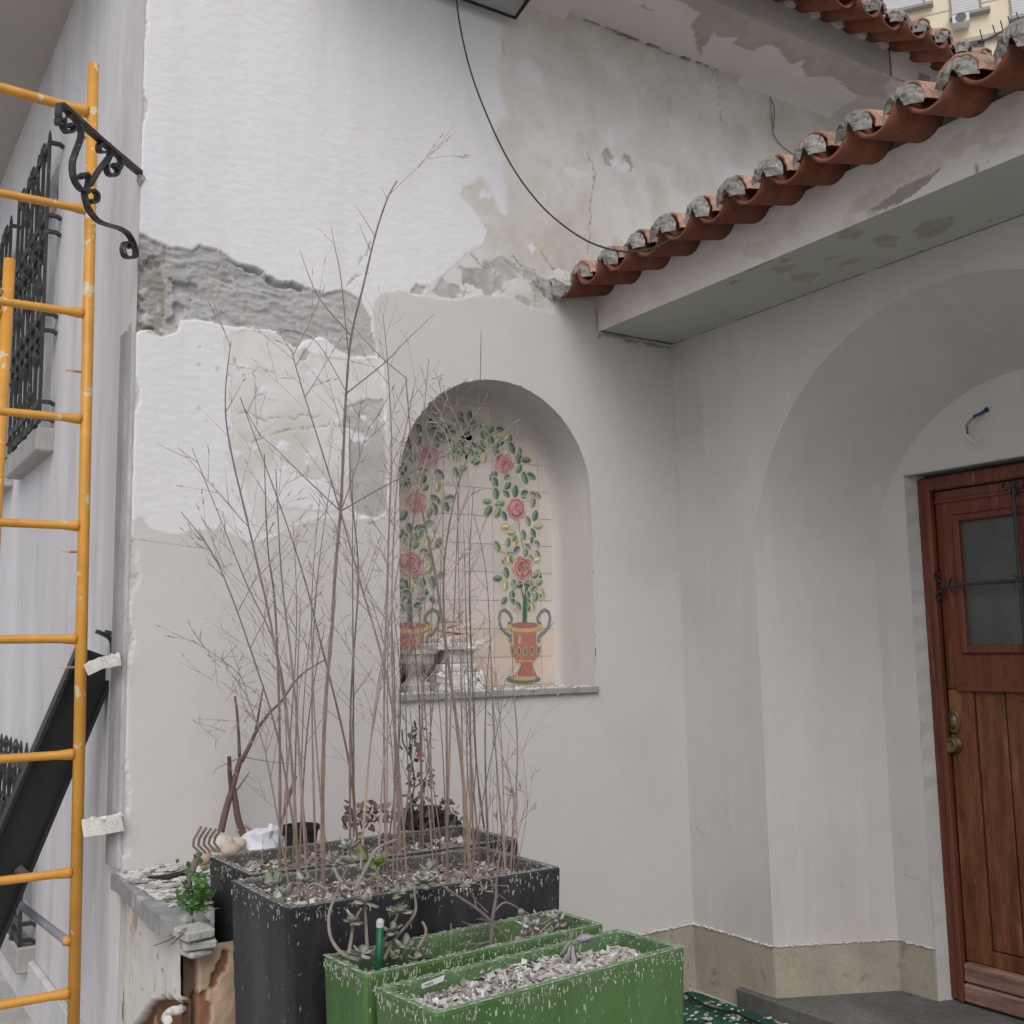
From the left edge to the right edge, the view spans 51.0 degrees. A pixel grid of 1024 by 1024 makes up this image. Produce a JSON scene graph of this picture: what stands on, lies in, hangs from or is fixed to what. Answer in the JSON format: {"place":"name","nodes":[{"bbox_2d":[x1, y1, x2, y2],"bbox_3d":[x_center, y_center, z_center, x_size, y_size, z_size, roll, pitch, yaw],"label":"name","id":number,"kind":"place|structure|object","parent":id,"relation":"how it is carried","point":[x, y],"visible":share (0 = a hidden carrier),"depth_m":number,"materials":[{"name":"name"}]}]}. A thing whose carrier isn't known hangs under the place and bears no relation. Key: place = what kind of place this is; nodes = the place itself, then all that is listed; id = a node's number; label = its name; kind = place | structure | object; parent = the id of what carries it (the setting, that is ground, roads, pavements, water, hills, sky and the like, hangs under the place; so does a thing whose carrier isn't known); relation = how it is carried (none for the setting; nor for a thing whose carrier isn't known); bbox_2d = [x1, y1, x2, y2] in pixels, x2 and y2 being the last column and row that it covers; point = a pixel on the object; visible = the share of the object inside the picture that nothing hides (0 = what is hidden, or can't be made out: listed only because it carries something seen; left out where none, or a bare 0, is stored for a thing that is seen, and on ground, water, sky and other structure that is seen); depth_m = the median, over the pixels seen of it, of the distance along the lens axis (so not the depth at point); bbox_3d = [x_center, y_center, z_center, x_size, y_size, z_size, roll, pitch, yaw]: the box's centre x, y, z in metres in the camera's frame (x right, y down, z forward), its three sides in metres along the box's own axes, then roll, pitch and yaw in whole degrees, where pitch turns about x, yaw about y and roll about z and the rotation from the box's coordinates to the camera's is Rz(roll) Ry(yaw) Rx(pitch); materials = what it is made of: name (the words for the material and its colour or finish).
{"place":"outdoors","nodes":[
{"label":"outdoors","id":0,"kind":"place"},
{"bbox_2d":[0,914,736,1023],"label":"ground","id":1,"kind":"structure","parent":0,"point":[17,1015],"depth_m":4.62,"materials":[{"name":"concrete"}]},
{"bbox_2d":[0,257,15,547],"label":"scaffold","id":2,"kind":"object","parent":1,"relation":"on","point":[7,291],"visible":1,"depth_m":4.61,"materials":[{"name":"yellow metal"}]},
{"bbox_2d":[0,61,98,1023],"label":"scaffold","id":3,"kind":"object","parent":1,"relation":"on","point":[73,872],"visible":0.97,"depth_m":3.67,"materials":[{"name":"yellow metal"}]},
{"bbox_2d":[84,652,121,675],"bbox_3d":[-1.367,0.509,3.594,0.194,0.075,0.050,-4,-8,23],"label":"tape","id":4,"kind":"object","parent":3,"relation":"attached to","point":[100,663],"visible":1,"depth_m":3.57,"materials":[{"name":"white paper"}]},
{"bbox_2d":[110,863,235,1023],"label":"masonry ledge","id":5,"kind":"object","parent":1,"relation":"on","point":[197,981],"visible":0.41,"depth_m":2.97,"materials":[{"name":"white concrete"}]},
{"bbox_2d":[121,864,213,906],"bbox_3d":[-0.975,1.138,3.310,0.347,0.011,0.653,4,-9,-33],"label":"ledge rubble","id":6,"kind":"object","parent":5,"relation":"on","point":[167,892],"visible":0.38,"depth_m":3.33,"materials":[{"name":"grey stone"}]},
{"bbox_2d":[147,868,188,878],"bbox_3d":[-1.069,1.144,3.403,0.083,0.004,0.150,-4,-8,25],"label":"roofing scrap","id":7,"kind":"object","parent":6,"relation":"on","point":[171,875],"visible":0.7,"depth_m":3.36,"materials":[{"name":"black"}]},
{"bbox_2d":[193,852,212,865],"bbox_3d":[-0.940,1.056,3.270,0.064,0.040,0.040,4,-9,-33],"label":"stone","id":8,"kind":"object","parent":6,"relation":"on","point":[205,858],"visible":0.49,"depth_m":3.26,"materials":[{"name":"beige stone"}]},
{"bbox_2d":[221,842,240,853],"bbox_3d":[-0.890,1.069,3.397,0.065,0.045,0.055,4,-9,-33],"label":"stone","id":9,"kind":"object","parent":6,"relation":"on","point":[227,848],"visible":0.62,"depth_m":3.38,"materials":[{"name":"beige stone"}]},
{"bbox_2d":[161,1003,185,1023],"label":"white plastic pipe elbow","id":10,"kind":"object","parent":5,"relation":"on","point":[168,1014],"visible":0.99,"depth_m":2.87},
{"bbox_2d":[154,854,220,945],"bbox_3d":[-0.882,1.118,2.969,0.166,0.334,0.316,4,-9,-33],"label":"green weed","id":11,"kind":"object","parent":5,"relation":"on","point":[200,892],"visible":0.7,"depth_m":2.96,"materials":[{"name":"green plant"}]},
{"bbox_2d":[184,826,221,888],"bbox_3d":[-0.902,0.993,3.114,0.037,0.163,0.180,-3,-8,15],"label":"garden rake","id":12,"kind":"object","parent":5,"relation":"on","point":[194,864],"visible":0.87,"depth_m":3.12,"materials":[{"name":"grey metal"}]},
{"bbox_2d":[208,835,233,852],"bbox_3d":[-0.930,1.060,3.433,0.084,0.054,0.068,4,-9,-33],"label":"stone","id":13,"kind":"object","parent":5,"relation":"on","point":[221,840],"visible":0.52,"depth_m":3.41,"materials":[{"name":"beige stone"}]},
{"bbox_2d":[233,837,246,849],"bbox_3d":[-0.891,1.074,3.480,0.065,0.042,0.049,4,-9,-33],"label":"stone","id":14,"kind":"object","parent":5,"relation":"on","point":[240,842],"visible":0.56,"depth_m":3.47,"materials":[{"name":"beige stone"}]},
{"bbox_2d":[180,618,326,836],"bbox_3d":[-0.876,0.740,3.679,0.509,0.767,0.208,4,-9,-33],"label":"cut shrub","id":15,"kind":"object","parent":5,"relation":"on","point":[232,796],"visible":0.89,"depth_m":3.61,"materials":[{"name":"plant"}]},
{"bbox_2d":[240,823,283,851],"bbox_3d":[-0.837,1.097,3.568,0.128,0.112,0.149,-4,-8,24],"label":"plastic bag","id":16,"kind":"object","parent":5,"relation":"on","point":[255,837],"visible":0.54,"depth_m":3.54,"materials":[{"name":"white plastic"}]},
{"bbox_2d":[281,776,296,822],"bbox_3d":[-0.737,0.950,3.538,0.062,0.159,0.011,4,-9,-33],"label":"broken stick","id":17,"kind":"object","parent":5,"relation":"on","point":[290,791],"visible":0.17,"depth_m":3.53,"materials":[{"name":"wood"}]},
{"bbox_2d":[283,822,319,845],"bbox_3d":[-0.713,1.116,3.627,0.128,0.115,0.128,4,-9,-33],"label":"plant pot","id":18,"kind":"object","parent":5,"relation":"on","point":[310,831],"visible":0.41,"depth_m":3.59,"materials":[{"name":"black plastic"}]},
{"bbox_2d":[209,825,517,988],"bbox_3d":[-0.430,1.178,3.218,0.870,0.341,0.359,4,-9,-33],"label":"planter","id":19,"kind":"object","parent":5,"relation":"on","point":[225,870],"visible":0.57,"depth_m":3.16,"materials":[{"name":"black plastic"}]},
{"bbox_2d":[178,276,511,868],"bbox_3d":[-0.490,0.147,3.356,1.094,1.885,0.329,3,-8,-29],"label":"bamboo clump","id":20,"kind":"object","parent":19,"relation":"in","point":[350,757],"visible":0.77,"depth_m":3.31,"materials":[{"name":"plant"}]},
{"bbox_2d":[249,789,462,869],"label":"dry leaves","id":21,"kind":"object","parent":19,"relation":"in","point":[345,818],"depth_m":3.51,"materials":[{"name":"brown plant"}]},
{"bbox_2d":[235,836,477,872],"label":"wood chips","id":22,"kind":"object","parent":19,"relation":"in","point":[255,867],"visible":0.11,"depth_m":3.28,"materials":[{"name":"grey wood"}]},
{"bbox_2d":[231,846,559,1023],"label":"planter","id":23,"kind":"object","parent":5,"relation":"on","point":[281,948],"visible":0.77,"depth_m":2.63,"materials":[{"name":"black plastic"}]},
{"bbox_2d":[130,122,579,903],"bbox_3d":[-0.379,-0.067,2.947,1.198,2.201,0.383,4,-9,-33],"label":"bamboo clump","id":24,"kind":"object","parent":23,"relation":"in","point":[504,844],"visible":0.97,"depth_m":2.88,"materials":[{"name":"plant"}]},
{"bbox_2d":[262,861,515,905],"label":"wood chips","id":25,"kind":"object","parent":23,"relation":"in","point":[345,892],"visible":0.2,"depth_m":2.88,"materials":[{"name":"grey wood"}]},
{"bbox_2d":[283,847,499,899],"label":"dry twigs","id":26,"kind":"object","parent":23,"relation":"on","point":[395,886],"visible":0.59,"depth_m":2.86,"materials":[{"name":"plant"}]},
{"bbox_2d":[401,804,461,831],"bbox_3d":[-0.283,1.059,3.661,0.273,0.131,0.130,4,-9,-33],"label":"root clump","id":27,"kind":"object","parent":5,"relation":"on","point":[441,815],"visible":0.41,"depth_m":3.65,"materials":[{"name":"black plant"}]},
{"bbox_2d":[400,720,437,811],"bbox_3d":[-0.328,0.907,3.706,0.158,0.377,0.103,4,-9,-33],"label":"rose plant","id":28,"kind":"object","parent":27,"relation":"on","point":[414,778],"visible":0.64,"depth_m":3.71,"materials":[{"name":"green plant"}]},
{"bbox_2d":[323,909,603,1023],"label":"planter","id":29,"kind":"object","parent":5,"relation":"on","point":[350,990],"visible":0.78,"depth_m":2.48,"materials":[{"name":"green plastic"}]},
{"bbox_2d":[264,835,438,961],"bbox_3d":[-0.350,0.897,2.483,0.439,0.292,0.171,4,-9,-33],"label":"succulent plant","id":30,"kind":"object","parent":29,"relation":"in","point":[274,879],"visible":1,"depth_m":2.47,"materials":[{"name":"green plant"}]},
{"bbox_2d":[375,918,383,970],"bbox_3d":[-0.301,1.007,2.431,0.024,0.168,0.018,4,-9,-33],"label":"plant stake","id":31,"kind":"object","parent":29,"relation":"in","point":[379,943],"visible":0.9,"depth_m":2.43,"materials":[{"name":"green plastic"}]},
{"bbox_2d":[370,930,553,971],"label":"wood chips","id":32,"kind":"object","parent":29,"relation":"on","point":[515,938],"visible":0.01,"depth_m":2.59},
{"bbox_2d":[441,851,543,952],"bbox_3d":[-0.064,0.956,2.647,0.124,0.234,0.292,-8,-10,43],"label":"dry shrub","id":33,"kind":"object","parent":29,"relation":"in","point":[467,882],"visible":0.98,"depth_m":2.61,"materials":[{"name":"brown plant"}]},
{"bbox_2d":[516,908,565,940],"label":"succulent plant","id":34,"kind":"object","parent":29,"relation":"in","point":[552,916],"visible":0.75,"depth_m":2.69,"materials":[{"name":"grey plant"}]},
{"bbox_2d":[374,929,684,1023],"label":"planter","id":35,"kind":"object","parent":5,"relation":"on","point":[646,989],"visible":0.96,"depth_m":2.36,"materials":[{"name":"green plastic"}]},
{"bbox_2d":[421,975,444,988],"bbox_3d":[-0.167,1.002,2.291,0.007,0.013,0.086,-6,-9,32],"label":"plant label","id":36,"kind":"object","parent":35,"relation":"in","point":[433,982],"visible":1,"depth_m":2.29,"materials":[{"name":"white plastic"}]},
{"bbox_2d":[413,945,647,1009],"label":"wood chips","id":37,"kind":"object","parent":35,"relation":"on","point":[539,970],"visible":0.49,"depth_m":2.40,"materials":[{"name":"grey wood"}]},
{"bbox_2d":[561,926,592,963],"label":"succulent sprig","id":38,"kind":"object","parent":35,"relation":"in","point":[569,948],"visible":0.96,"depth_m":2.50,"materials":[{"name":"plant"}]},
{"bbox_2d":[0,0,1023,1023],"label":"house","id":39,"kind":"structure","parent":1,"relation":"on","point":[747,495],"depth_m":4.45,"materials":[{"name":"paint"}]},
{"bbox_2d":[3,320,15,494],"bbox_3d":[-2.984,-0.800,6.454,0.268,1.455,0.980,4,-9,-33],"label":"window","id":40,"kind":"structure","parent":39,"relation":"in","point":[8,483],"depth_m":6.62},
{"bbox_2d":[0,215,20,460],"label":"window grille","id":41,"kind":"object","parent":39,"relation":"attached to","point":[6,239],"depth_m":6.20,"materials":[{"name":"black metal"}]},
{"bbox_2d":[0,733,35,946],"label":"window grille","id":42,"kind":"object","parent":39,"relation":"attached to","point":[9,774],"depth_m":4.99,"materials":[{"name":"black metal"}]},
{"bbox_2d":[0,882,35,974],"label":"window","id":43,"kind":"structure","parent":39,"relation":"in","point":[18,958],"depth_m":4.68,"materials":[{"name":"white"}]},
{"bbox_2d":[5,190,58,479],"bbox_3d":[-2.325,-0.942,5.449,0.268,1.455,0.920,4,-9,-33],"label":"window","id":44,"kind":"structure","parent":39,"relation":"in","point":[39,445],"depth_m":5.53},
{"bbox_2d":[7,130,64,453],"bbox_3d":[-2.412,-1.063,5.415,0.089,1.420,0.912,4,-9,-33],"label":"window grille","id":45,"kind":"object","parent":39,"relation":"attached to","point":[27,356],"depth_m":5.33,"materials":[{"name":"black metal"}]},
{"bbox_2d":[0,629,111,948],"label":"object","id":46,"kind":"object","parent":39,"relation":"attached to","point":[32,806],"visible":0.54,"depth_m":3.68,"materials":[{"name":"black metal"}]},
{"bbox_2d":[54,102,144,258],"bbox_3d":[-1.365,-1.077,3.579,0.034,0.369,0.500,-3,-7,12],"label":"sign bracket","id":47,"kind":"object","parent":39,"relation":"attached to","point":[80,125],"visible":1,"depth_m":3.53,"materials":[{"name":"black metal"}]},
{"bbox_2d":[81,812,124,836],"bbox_3d":[-1.342,1.027,3.536,0.200,0.083,0.056,-4,-8,21],"label":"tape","id":48,"kind":"object","parent":39,"relation":"attached to","point":[96,826],"visible":1,"depth_m":3.52,"materials":[{"name":"white paper"}]},
{"bbox_2d":[400,650,436,692],"bbox_3d":[-0.384,0.638,4.306,0.173,0.168,0.172,4,-9,-33],"label":"stone urn","id":49,"kind":"object","parent":39,"relation":"on","point":[410,688],"visible":0.45,"depth_m":4.25,"materials":[{"name":"grey stone"}]},
{"bbox_2d":[422,638,485,691],"bbox_3d":[-0.238,0.628,4.400,0.231,0.217,0.167,4,-9,-33],"label":"stone pedestal","id":50,"kind":"object","parent":39,"relation":"on","point":[441,656],"visible":0.65,"depth_m":4.35,"materials":[{"name":"white stone"}]},
{"bbox_2d":[431,619,474,641],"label":"tile shards","id":51,"kind":"object","parent":50,"relation":"on","point":[450,630],"visible":0.6,"depth_m":4.40,"materials":[{"name":"beige ceramic"}]},
{"bbox_2d":[462,0,529,19],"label":"wall lamp","id":52,"kind":"object","parent":39,"relation":"attached to","point":[512,9],"visible":1,"depth_m":4.70,"materials":[{"name":"grey metal"}]},
{"bbox_2d":[456,0,683,252],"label":"hanging cable","id":53,"kind":"object","parent":52,"relation":"hanging from","point":[558,221],"visible":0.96,"depth_m":4.56,"materials":[{"name":"black rubber"}]},
{"bbox_2d":[770,96,793,154],"bbox_3d":[1.452,-2.062,5.746,0.186,0.298,0.006,4,-9,-33],"label":"loose wire","id":54,"kind":"object","parent":39,"relation":"hanging from","point":[773,124],"visible":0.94,"depth_m":5.71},
{"bbox_2d":[917,462,1023,1018],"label":"door","id":55,"kind":"structure","parent":39,"relation":"in","point":[971,522],"depth_m":4.28,"materials":[{"name":"brown wood"}]},
{"bbox_2d":[965,407,988,444],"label":"loose wires","id":56,"kind":"object","parent":39,"relation":"hanging from","point":[986,409],"visible":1,"depth_m":4.26,"materials":[{"name":"blue plastic"}]},
{"bbox_2d":[683,991,782,1023],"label":"artificial turf","id":57,"kind":"structure","parent":1,"relation":"on","point":[690,1004],"depth_m":4.39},
{"bbox_2d":[685,992,763,1023],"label":"floor cable","id":58,"kind":"object","parent":57,"relation":"on","point":[720,1009],"visible":1,"depth_m":4.37,"materials":[{"name":"green plastic"}]},
{"bbox_2d":[683,988,787,1023],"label":"floor debris","id":59,"kind":"object","parent":57,"relation":"on","point":[705,1017],"visible":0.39,"depth_m":4.31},
{"bbox_2d":[736,987,1023,1023],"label":"stoop","id":60,"kind":"object","parent":1,"relation":"on","point":[894,1007],"visible":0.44,"depth_m":4.22,"materials":[{"name":"concrete"}]},
{"bbox_2d":[884,0,1023,54],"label":"apartment building","id":61,"kind":"structure","parent":0,"point":[985,16],"depth_m":23.27,"materials":[{"name":"beige paint"}]},
{"bbox_2d":[884,0,932,12],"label":"window","id":62,"kind":"structure","parent":61,"relation":"in","point":[907,6],"depth_m":23.78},
{"bbox_2d":[952,12,969,30],"bbox_3d":[9.682,-10.595,23.171,0.335,0.220,0.322,-4,-8,23],"label":"air conditioner","id":63,"kind":"object","parent":61,"relation":"attached to","point":[960,20],"visible":1,"depth_m":23.07,"materials":[{"name":"white metal"}]},
{"bbox_2d":[949,0,989,20],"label":"window","id":64,"kind":"structure","parent":61,"relation":"in","point":[973,7],"depth_m":23.31,"materials":[{"name":"white plastic"}]},
{"bbox_2d":[1009,0,1023,21],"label":"window","id":65,"kind":"structure","parent":61,"relation":"in","point":[1017,6],"depth_m":22.91,"materials":[{"name":"white plastic"}]},
{"bbox_2d":[971,12,1018,45],"bbox_3d":[6.457,-5.785,14.019,1.149,1.567,0.240,-1,-7,2],"label":"tv aerial","id":66,"kind":"object","parent":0,"point":[980,42],"visible":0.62,"depth_m":13.99,"materials":[{"name":"black metal"}]}
]}

